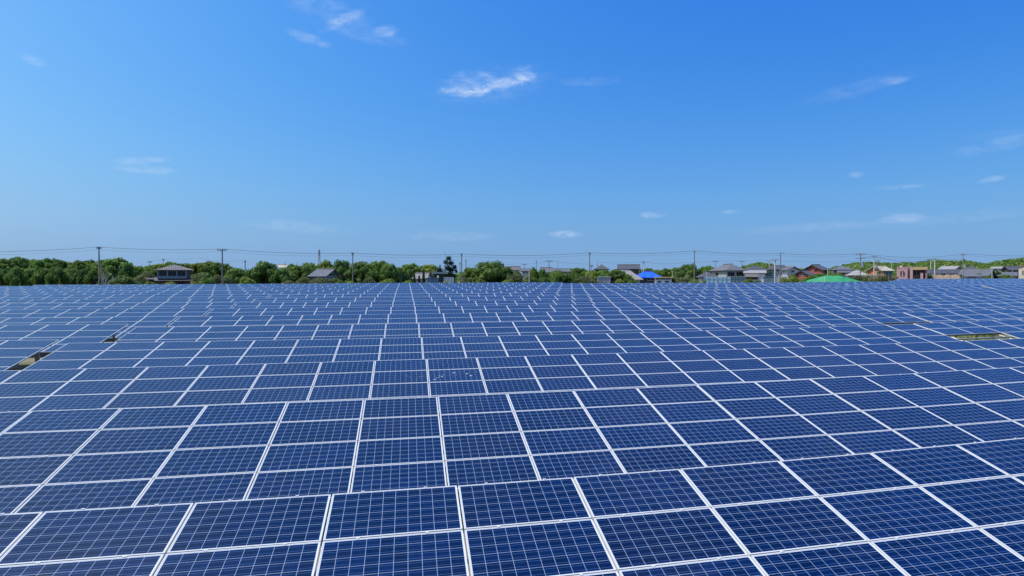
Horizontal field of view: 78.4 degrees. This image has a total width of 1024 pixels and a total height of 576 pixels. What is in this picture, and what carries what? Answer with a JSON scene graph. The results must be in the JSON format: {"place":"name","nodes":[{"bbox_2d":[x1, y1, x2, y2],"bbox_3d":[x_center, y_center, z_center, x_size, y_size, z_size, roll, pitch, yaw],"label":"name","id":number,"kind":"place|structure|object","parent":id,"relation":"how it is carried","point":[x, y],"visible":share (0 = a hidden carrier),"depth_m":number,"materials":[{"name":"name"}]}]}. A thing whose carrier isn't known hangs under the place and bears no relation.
{"place":"outdoors","nodes":[
{"label":"outdoors","id":0,"kind":"place"},
{"bbox_2d":[6,322,1017,575],"bbox_3d":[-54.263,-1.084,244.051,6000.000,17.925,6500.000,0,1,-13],"label":"ground","id":1,"kind":"structure","parent":0,"point":[24,364],"depth_m":27.84,"materials":[{"name":"soil"}]},
{"bbox_2d":[0,258,18,285],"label":"woodland tree","id":2,"kind":"object","parent":1,"relation":"on","point":[8,265],"visible":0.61,"depth_m":121.34,"materials":[{"name":"green plant"}]},
{"bbox_2d":[0,256,29,283],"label":"woodland tree","id":3,"kind":"object","parent":1,"relation":"on","point":[21,262],"visible":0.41,"depth_m":126.67,"materials":[{"name":"green plant"}]},
{"bbox_2d":[3,266,29,286],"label":"woodland tree","id":4,"kind":"object","parent":1,"relation":"on","point":[16,275],"visible":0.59,"depth_m":103.95,"materials":[{"name":"green plant"}]},
{"bbox_2d":[0,340,58,370],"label":"solar table","id":5,"kind":"object","parent":1,"relation":"on","point":[14,352],"visible":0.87,"depth_m":22.68,"materials":[{"name":"blue glass"}]},
{"bbox_2d":[30,267,55,284],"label":"woodland tree","id":6,"kind":"object","parent":1,"relation":"on","point":[37,277],"visible":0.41,"depth_m":107.65,"materials":[{"name":"green plant"}]},
{"bbox_2d":[28,257,58,284],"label":"woodland tree","id":7,"kind":"object","parent":1,"relation":"on","point":[47,263],"visible":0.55,"depth_m":123.04,"materials":[{"name":"green plant"}]},
{"bbox_2d":[44,267,70,284],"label":"woodland tree","id":8,"kind":"object","parent":1,"relation":"on","point":[53,275],"visible":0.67,"depth_m":105.42,"materials":[{"name":"green plant"}]},
{"bbox_2d":[0,324,128,361],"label":"solar table","id":9,"kind":"object","parent":1,"relation":"on","point":[80,333],"visible":0.69,"depth_m":28.12,"materials":[{"name":"blue glass"}]},
{"bbox_2d":[68,268,88,284],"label":"woodland tree","id":10,"kind":"object","parent":1,"relation":"on","point":[77,277],"visible":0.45,"depth_m":109.17,"materials":[{"name":"green plant"}]},
{"bbox_2d":[66,260,90,270],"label":"woodland tree","id":11,"kind":"object","parent":1,"relation":"on","point":[78,264],"visible":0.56,"depth_m":124.91,"materials":[{"name":"green plant"}]},
{"bbox_2d":[0,316,177,342],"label":"solar table","id":12,"kind":"object","parent":1,"relation":"on","point":[150,321],"visible":0.5,"depth_m":34.24,"materials":[{"name":"blue glass"}]},
{"bbox_2d":[83,269,104,284],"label":"woodland tree","id":13,"kind":"object","parent":1,"relation":"on","point":[91,278],"visible":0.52,"depth_m":106.80,"materials":[{"name":"green plant"}]},
{"bbox_2d":[96,246,101,284],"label":"utility pole","id":14,"kind":"object","parent":1,"relation":"on","point":[98,248],"visible":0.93,"depth_m":103.33,"materials":[{"name":"concrete"}]},
{"bbox_2d":[6,247,1000,257],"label":"overhead cable","id":15,"kind":"object","parent":14,"relation":"attached to","point":[470,254],"visible":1,"depth_m":119.51,"materials":[{"name":"grey plastic"}]},
{"bbox_2d":[0,308,210,325],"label":"solar table","id":16,"kind":"object","parent":1,"relation":"on","point":[36,313],"visible":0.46,"depth_m":39.81,"materials":[{"name":"blue glass"}]},
{"bbox_2d":[90,257,137,284],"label":"broad tree","id":17,"kind":"object","parent":1,"relation":"on","point":[111,266],"visible":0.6,"depth_m":118.76,"materials":[{"name":"green plant"}]},
{"bbox_2d":[0,302,235,315],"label":"solar table","id":18,"kind":"object","parent":1,"relation":"on","point":[216,305],"visible":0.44,"depth_m":45.61,"materials":[{"name":"blue glass"}]},
{"bbox_2d":[107,276,141,283],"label":"bush","id":19,"kind":"object","parent":1,"relation":"on","point":[123,280],"visible":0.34,"depth_m":105.62,"materials":[{"name":"green plant"}]},
{"bbox_2d":[0,299,253,307],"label":"solar table","id":20,"kind":"object","parent":1,"relation":"on","point":[133,301],"visible":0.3,"depth_m":51.66,"materials":[{"name":"blue glass"}]},
{"bbox_2d":[118,262,136,278],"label":"broad tree","id":21,"kind":"object","parent":1,"relation":"on","point":[127,270],"visible":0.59,"depth_m":117.31,"materials":[{"name":"green plant"}]},
{"bbox_2d":[0,294,269,302],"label":"solar table","id":22,"kind":"object","parent":1,"relation":"on","point":[160,296],"visible":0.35,"depth_m":57.05,"materials":[{"name":"blue glass"}]},
{"bbox_2d":[0,292,281,297],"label":"solar table","id":23,"kind":"object","parent":1,"relation":"on","point":[159,293],"visible":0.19,"depth_m":63.19,"materials":[{"name":"blue glass"}]},
{"bbox_2d":[0,290,291,294],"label":"solar table","id":24,"kind":"object","parent":1,"relation":"on","point":[282,291],"visible":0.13,"depth_m":68.59,"materials":[{"name":"blue glass"}]},
{"bbox_2d":[0,288,300,291],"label":"solar table","id":25,"kind":"object","parent":1,"relation":"on","point":[292,289],"visible":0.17,"depth_m":74.31,"materials":[{"name":"blue glass"}]},
{"bbox_2d":[0,287,308,289],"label":"solar table","id":26,"kind":"object","parent":1,"relation":"on","point":[177,288],"visible":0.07,"depth_m":80.61,"materials":[{"name":"blue glass"}]},
{"bbox_2d":[0,286,314,288],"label":"solar table","id":27,"kind":"object","parent":1,"relation":"on","point":[147,287],"visible":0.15,"depth_m":85.73,"materials":[{"name":"blue glass"}]},
{"bbox_2d":[8,285,320,286],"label":"solar table","id":28,"kind":"object","parent":1,"relation":"on","point":[164,285],"visible":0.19,"depth_m":91.70,"materials":[{"name":"blue glass"}]},
{"bbox_2d":[154,264,194,283],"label":"two storey house","id":29,"kind":"structure","parent":1,"relation":"on","point":[176,274],"depth_m":118.40,"materials":[{"name":"tile"}]},
{"bbox_2d":[33,284,321,285],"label":"solar table","id":30,"kind":"object","parent":1,"relation":"on","point":[173,284],"visible":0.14,"depth_m":97.55,"materials":[{"name":"blue glass"}]},
{"bbox_2d":[188,262,210,278],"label":"ridge tree","id":31,"kind":"object","parent":1,"relation":"on","point":[198,266],"visible":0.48,"depth_m":155.11,"materials":[{"name":"green plant"}]},
{"bbox_2d":[195,261,223,277],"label":"ridge tree","id":32,"kind":"object","parent":1,"relation":"on","point":[213,266],"visible":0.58,"depth_m":155.75,"materials":[{"name":"green plant"}]},
{"bbox_2d":[223,268,253,283],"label":"broad tree","id":33,"kind":"object","parent":1,"relation":"on","point":[235,274],"visible":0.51,"depth_m":123.04,"materials":[{"name":"green plant"}]},
{"bbox_2d":[244,260,279,283],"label":"dome tree","id":34,"kind":"object","parent":1,"relation":"on","point":[260,271],"visible":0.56,"depth_m":116.91,"materials":[{"name":"green plant"}]},
{"bbox_2d":[269,268,292,283],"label":"dome tree","id":35,"kind":"object","parent":1,"relation":"on","point":[283,275],"visible":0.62,"depth_m":116.06,"materials":[{"name":"green plant"}]},
{"bbox_2d":[286,264,313,281],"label":"dome tree","id":36,"kind":"object","parent":1,"relation":"on","point":[297,272],"visible":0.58,"depth_m":124.13,"materials":[{"name":"green plant"}]},
{"bbox_2d":[307,269,342,279],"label":"house","id":37,"kind":"structure","parent":1,"relation":"on","point":[328,274],"depth_m":117.08,"materials":[{"name":"grey tile"}]},
{"bbox_2d":[330,259,350,281],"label":"broad tree","id":38,"kind":"object","parent":1,"relation":"on","point":[340,267],"visible":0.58,"depth_m":139.62,"materials":[{"name":"green plant"}]},
{"bbox_2d":[343,261,379,282],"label":"dome tree","id":39,"kind":"object","parent":1,"relation":"on","point":[364,269],"visible":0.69,"depth_m":121.00,"materials":[{"name":"green plant"}]},
{"bbox_2d":[370,260,392,282],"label":"broad tree","id":40,"kind":"object","parent":1,"relation":"on","point":[377,265],"visible":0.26,"depth_m":125.48,"materials":[{"name":"green plant"}]},
{"bbox_2d":[379,264,400,282],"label":"dome tree","id":41,"kind":"object","parent":1,"relation":"on","point":[387,271],"visible":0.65,"depth_m":123.48,"materials":[{"name":"green plant"}]},
{"bbox_2d":[399,263,422,278],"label":"broad tree","id":42,"kind":"object","parent":1,"relation":"on","point":[410,267],"visible":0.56,"depth_m":158.93,"materials":[{"name":"green plant"}]},
{"bbox_2d":[432,265,447,282],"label":"temple house","id":43,"kind":"structure","parent":1,"relation":"on","point":[440,273],"depth_m":131.18,"materials":[{"name":"grey wood"}]},
{"bbox_2d":[327,282,561,284],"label":"solar table","id":44,"kind":"object","parent":1,"relation":"on","point":[446,283],"visible":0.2,"depth_m":106.76,"materials":[{"name":"blue glass"}]},
{"bbox_2d":[443,252,457,282],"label":"pine tree","id":45,"kind":"object","parent":1,"relation":"on","point":[448,268],"visible":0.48,"depth_m":145.79,"materials":[{"name":"green plant"}]},
{"bbox_2d":[321,283,580,285],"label":"solar table","id":46,"kind":"object","parent":1,"relation":"on","point":[450,284],"visible":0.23,"depth_m":100.90,"materials":[{"name":"blue glass"}]},
{"bbox_2d":[316,284,590,286],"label":"solar table","id":47,"kind":"object","parent":1,"relation":"on","point":[452,285],"visible":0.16,"depth_m":94.66,"materials":[{"name":"blue glass"}]},
{"bbox_2d":[310,285,604,288],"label":"solar table","id":48,"kind":"object","parent":1,"relation":"on","point":[397,287],"visible":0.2,"depth_m":88.34,"materials":[{"name":"blue glass"}]},
{"bbox_2d":[302,287,618,290],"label":"solar table","id":49,"kind":"object","parent":1,"relation":"on","point":[338,289],"visible":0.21,"depth_m":83.00,"materials":[{"name":"blue glass"}]},
{"bbox_2d":[293,289,633,293],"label":"solar table","id":50,"kind":"object","parent":1,"relation":"on","point":[453,290],"visible":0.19,"depth_m":76.26,"materials":[{"name":"blue glass"}]},
{"bbox_2d":[281,290,650,294],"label":"solar table","id":51,"kind":"object","parent":1,"relation":"on","point":[388,292],"visible":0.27,"depth_m":69.60,"materials":[{"name":"blue glass"}]},
{"bbox_2d":[458,267,479,282],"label":"dome tree","id":52,"kind":"object","parent":1,"relation":"on","point":[468,273],"visible":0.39,"depth_m":135.70,"materials":[{"name":"green plant"}]},
{"bbox_2d":[269,291,676,301],"bbox_3d":[-2.377,1.362,62.997,42.065,1.837,3.919,0,1,-13],"label":"solar table","id":53,"kind":"object","parent":1,"relation":"on","point":[469,294],"visible":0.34,"depth_m":63.78,"materials":[{"name":"blue glass"}]},
{"bbox_2d":[252,294,703,302],"bbox_3d":[-1.351,1.669,56.924,42.065,1.904,3.919,0,1,-13],"label":"solar table","id":54,"kind":"object","parent":1,"relation":"on","point":[496,298],"visible":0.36,"depth_m":57.62,"materials":[{"name":"blue glass"}]},
{"bbox_2d":[233,298,735,309],"bbox_3d":[-0.295,1.924,50.866,42.065,1.844,3.919,0,1,-13],"label":"solar table","id":55,"kind":"object","parent":1,"relation":"on","point":[423,303],"visible":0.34,"depth_m":51.30,"materials":[{"name":"blue glass"}]},
{"bbox_2d":[472,260,506,282],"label":"dome tree","id":56,"kind":"object","parent":1,"relation":"on","point":[485,271],"visible":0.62,"depth_m":125.75,"materials":[{"name":"green plant"}]},
{"bbox_2d":[23,324,959,373],"bbox_3d":[2.173,2.890,26.248,38.716,1.913,3.923,0,1,-13],"label":"solar table","id":57,"kind":"object","parent":1,"relation":"on","point":[119,354],"visible":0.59,"depth_m":25.77,"materials":[{"name":"blue glass"}]},
{"bbox_2d":[206,301,780,323],"bbox_3d":[0.721,2.104,44.789,42.065,1.818,3.919,0,1,-13],"label":"solar table","id":58,"kind":"object","parent":1,"relation":"on","point":[446,309],"visible":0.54,"depth_m":45.17,"materials":[{"name":"blue glass"}]},
{"bbox_2d":[168,307,833,332],"bbox_3d":[1.737,2.412,38.678,42.065,1.862,3.919,0,1,-13],"label":"solar table","id":59,"kind":"object","parent":1,"relation":"on","point":[211,321],"visible":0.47,"depth_m":38.73,"materials":[{"name":"blue glass"}]},
{"bbox_2d":[494,266,513,282],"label":"dome tree","id":60,"kind":"object","parent":1,"relation":"on","point":[506,272],"visible":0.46,"depth_m":126.27,"materials":[{"name":"green plant"}]},
{"bbox_2d":[0,338,1023,417],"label":"solar table","id":61,"kind":"object","parent":1,"relation":"on","point":[100,388],"visible":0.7,"depth_m":19.58,"materials":[{"name":"blue glass"}]},
{"bbox_2d":[0,438,1023,575],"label":"solar table","id":62,"kind":"object","parent":1,"relation":"on","point":[952,510],"visible":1,"depth_m":7.81,"materials":[{"name":"blue glass"}]},
{"bbox_2d":[0,366,1023,528],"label":"solar table","id":63,"kind":"object","parent":1,"relation":"on","point":[62,460],"visible":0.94,"depth_m":12.92,"materials":[{"name":"blue glass"}]},
{"bbox_2d":[115,313,927,352],"bbox_3d":[3.607,2.636,32.809,43.740,1.977,3.919,0,1,-13],"label":"solar table","id":64,"kind":"object","parent":1,"relation":"on","point":[235,333],"visible":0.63,"depth_m":32.55,"materials":[{"name":"blue glass"}]},
{"bbox_2d":[102,267,990,282],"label":"woods","id":65,"kind":"object","parent":1,"relation":"on","point":[208,274],"visible":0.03,"depth_m":260.45,"materials":[{"name":"green plant"}]},
{"bbox_2d":[549,270,569,282],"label":"bush","id":66,"kind":"object","parent":1,"relation":"on","point":[558,276],"visible":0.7,"depth_m":121.35,"materials":[{"name":"green plant"}]},
{"bbox_2d":[568,267,588,282],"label":"broad tree","id":67,"kind":"object","parent":1,"relation":"on","point":[576,272],"visible":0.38,"depth_m":131.86,"materials":[{"name":"green plant"}]},
{"bbox_2d":[571,276,601,282],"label":"bush","id":68,"kind":"object","parent":1,"relation":"on","point":[581,279],"visible":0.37,"depth_m":120.81,"materials":[{"name":"green plant"}]},
{"bbox_2d":[603,269,633,282],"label":"dome tree","id":69,"kind":"object","parent":1,"relation":"on","point":[617,274],"visible":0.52,"depth_m":125.53,"materials":[{"name":"green plant"}]},
{"bbox_2d":[611,269,643,282],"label":"barn","id":70,"kind":"structure","parent":1,"relation":"on","point":[632,274],"depth_m":128.93,"materials":[{"name":"white metal"}]},
{"bbox_2d":[617,264,639,274],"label":"house","id":71,"kind":"structure","parent":1,"relation":"on","point":[634,268],"depth_m":170.73,"materials":[{"name":"tile"}]},
{"bbox_2d":[638,271,660,282],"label":"tarp house","id":72,"kind":"structure","parent":1,"relation":"on","point":[647,276],"depth_m":138.14,"materials":[{"name":"blue plastic"}]},
{"bbox_2d":[581,282,798,284],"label":"solar table","id":73,"kind":"object","parent":1,"relation":"on","point":[666,283],"visible":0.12,"depth_m":108.31,"materials":[{"name":"blue glass"}]},
{"bbox_2d":[680,263,701,279],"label":"broad tree","id":74,"kind":"object","parent":1,"relation":"on","point":[685,268],"visible":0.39,"depth_m":169.54,"materials":[{"name":"green plant"}]},
{"bbox_2d":[592,283,821,284],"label":"solar table","id":75,"kind":"object","parent":1,"relation":"on","point":[711,284],"visible":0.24,"depth_m":104.16,"materials":[{"name":"blue glass"}]},
{"bbox_2d":[704,277,730,282],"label":"sheet fence","id":76,"kind":"object","parent":1,"relation":"on","point":[718,279],"visible":0.43,"depth_m":129.36,"materials":[{"name":"blue metal"}]},
{"bbox_2d":[603,284,845,288],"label":"solar table","id":77,"kind":"object","parent":1,"relation":"on","point":[729,285],"visible":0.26,"depth_m":98.21,"materials":[{"name":"blue glass"}]},
{"bbox_2d":[709,263,747,276],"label":"hipped house","id":78,"kind":"structure","parent":1,"relation":"on","point":[727,270],"depth_m":143.20,"materials":[{"name":"grey tile"}]},
{"bbox_2d":[618,285,875,288],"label":"solar table","id":79,"kind":"object","parent":1,"relation":"on","point":[630,287],"visible":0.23,"depth_m":90.90,"materials":[{"name":"blue glass"}]},
{"bbox_2d":[743,270,766,282],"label":"annex","id":80,"kind":"object","parent":1,"relation":"on","point":[755,275],"visible":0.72,"depth_m":138.42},
{"bbox_2d":[633,287,900,289],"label":"solar table","id":81,"kind":"object","parent":1,"relation":"on","point":[781,288],"visible":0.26,"depth_m":84.72,"materials":[{"name":"blue glass"}]},
{"bbox_2d":[779,266,799,276],"bbox_3d":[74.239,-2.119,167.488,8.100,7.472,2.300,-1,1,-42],"label":"house","id":82,"kind":"structure","parent":1,"relation":"on","point":[786,270],"depth_m":165.95,"materials":[{"name":"white paint"}]},
{"bbox_2d":[794,270,814,279],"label":"red annex","id":83,"kind":"object","parent":1,"relation":"on","point":[801,274],"visible":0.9,"depth_m":151.13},
{"bbox_2d":[802,264,830,273],"bbox_3d":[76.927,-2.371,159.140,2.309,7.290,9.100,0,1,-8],"label":"red house","id":84,"kind":"structure","parent":1,"relation":"on","point":[816,268],"depth_m":157.79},
{"bbox_2d":[673,286,991,293],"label":"solar table","id":85,"kind":"object","parent":1,"relation":"on","point":[834,290],"visible":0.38,"depth_m":72.98,"materials":[{"name":"blue glass"}]},
{"bbox_2d":[805,276,861,281],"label":"netting mound","id":86,"kind":"object","parent":1,"relation":"on","point":[833,279],"visible":0.21,"depth_m":135.17,"materials":[{"name":"green fabric"}]},
{"bbox_2d":[855,253,865,274],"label":"utility pole","id":87,"kind":"object","parent":1,"relation":"on","point":[861,264],"visible":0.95,"depth_m":141.21,"materials":[{"name":"concrete"}]},
{"bbox_2d":[10,250,1006,259],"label":"overhead cable","id":88,"kind":"object","parent":87,"relation":"attached to","point":[431,257],"visible":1,"depth_m":114.84,"materials":[{"name":"grey plastic"}]},
{"bbox_2d":[699,288,1023,297],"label":"solar table","id":89,"kind":"object","parent":1,"relation":"on","point":[915,292],"visible":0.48,"depth_m":66.66,"materials":[{"name":"blue glass"}]},
{"bbox_2d":[730,293,1023,301],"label":"solar table","id":90,"kind":"object","parent":1,"relation":"on","point":[816,298],"visible":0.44,"depth_m":59.80,"materials":[{"name":"blue glass"}]},
{"bbox_2d":[864,266,894,281],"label":"brick house","id":91,"kind":"structure","parent":1,"relation":"on","point":[885,270],"depth_m":151.91,"materials":[{"name":"beige tile"}]},
{"bbox_2d":[799,281,984,282],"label":"solar table","id":92,"kind":"object","parent":1,"relation":"on","point":[893,282],"visible":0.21,"depth_m":118.83,"materials":[{"name":"blue glass"}]},
{"bbox_2d":[770,296,1023,307],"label":"solar table","id":93,"kind":"object","parent":1,"relation":"on","point":[893,302],"visible":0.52,"depth_m":52.78,"materials":[{"name":"blue glass"}]},
{"bbox_2d":[897,266,927,278],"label":"pink building","id":94,"kind":"structure","parent":1,"relation":"on","point":[912,272],"depth_m":163.14,"materials":[{"name":"pink paint"}]},
{"bbox_2d":[822,282,1015,284],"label":"solar table","id":95,"kind":"object","parent":1,"relation":"on","point":[929,282],"visible":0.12,"depth_m":114.44,"materials":[{"name":"blue glass"}]},
{"bbox_2d":[817,303,1023,324],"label":"solar table","id":96,"kind":"object","parent":1,"relation":"on","point":[885,309],"visible":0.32,"depth_m":45.98,"materials":[{"name":"blue glass"}]},
{"bbox_2d":[876,285,984,286],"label":"solar table","id":97,"kind":"object","parent":1,"relation":"on","point":[924,285],"visible":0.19,"depth_m":98.30,"materials":[{"name":"blue glass"}]},
{"bbox_2d":[847,283,1023,285],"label":"solar table","id":98,"kind":"object","parent":1,"relation":"on","point":[885,284],"visible":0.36,"depth_m":106.25,"materials":[{"name":"blue glass"}]},
{"bbox_2d":[927,269,959,275],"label":"house","id":99,"kind":"structure","parent":1,"relation":"on","point":[944,271],"depth_m":183.36,"materials":[{"name":"tile"}]},
{"bbox_2d":[929,274,961,278],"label":"earth mound","id":100,"kind":"object","parent":1,"relation":"on","point":[946,276],"visible":0.35,"depth_m":160.72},
{"bbox_2d":[904,309,1023,339],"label":"solar table","id":101,"kind":"object","parent":1,"relation":"on","point":[968,315],"visible":0.62,"depth_m":39.21,"materials":[{"name":"blue glass"}]},
{"bbox_2d":[913,319,1023,340],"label":"solar table","id":102,"kind":"object","parent":1,"relation":"on","point":[1013,328],"visible":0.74,"depth_m":31.82,"materials":[{"name":"blue glass"}]},
{"bbox_2d":[957,269,996,278],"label":"hall","id":103,"kind":"structure","parent":1,"relation":"on","point":[968,272],"depth_m":176.49,"materials":[{"name":"white metal"}]},
{"bbox_2d":[981,284,1023,288],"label":"solar table","id":104,"kind":"object","parent":1,"relation":"on","point":[1005,286],"visible":0.56,"depth_m":78.24,"materials":[{"name":"blue glass"}]},
{"bbox_2d":[0,0,1023,274],"label":"sky","id":105,"kind":"structure","parent":0,"point":[821,131],"materials":[{"name":"blue"}]},
{"bbox_2d":[898,279,1023,279],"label":"solar table","id":106,"kind":"object","parent":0,"point":[960,279],"visible":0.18,"depth_m":145.09,"materials":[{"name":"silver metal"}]},
{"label":"hills","id":107,"kind":"structure","parent":0,"visible":0},
{"bbox_2d":[741,257,1023,271],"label":"hill woods","id":108,"kind":"object","parent":107,"relation":"on","point":[1017,262],"visible":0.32,"depth_m":397.53,"materials":[{"name":"green plant"}]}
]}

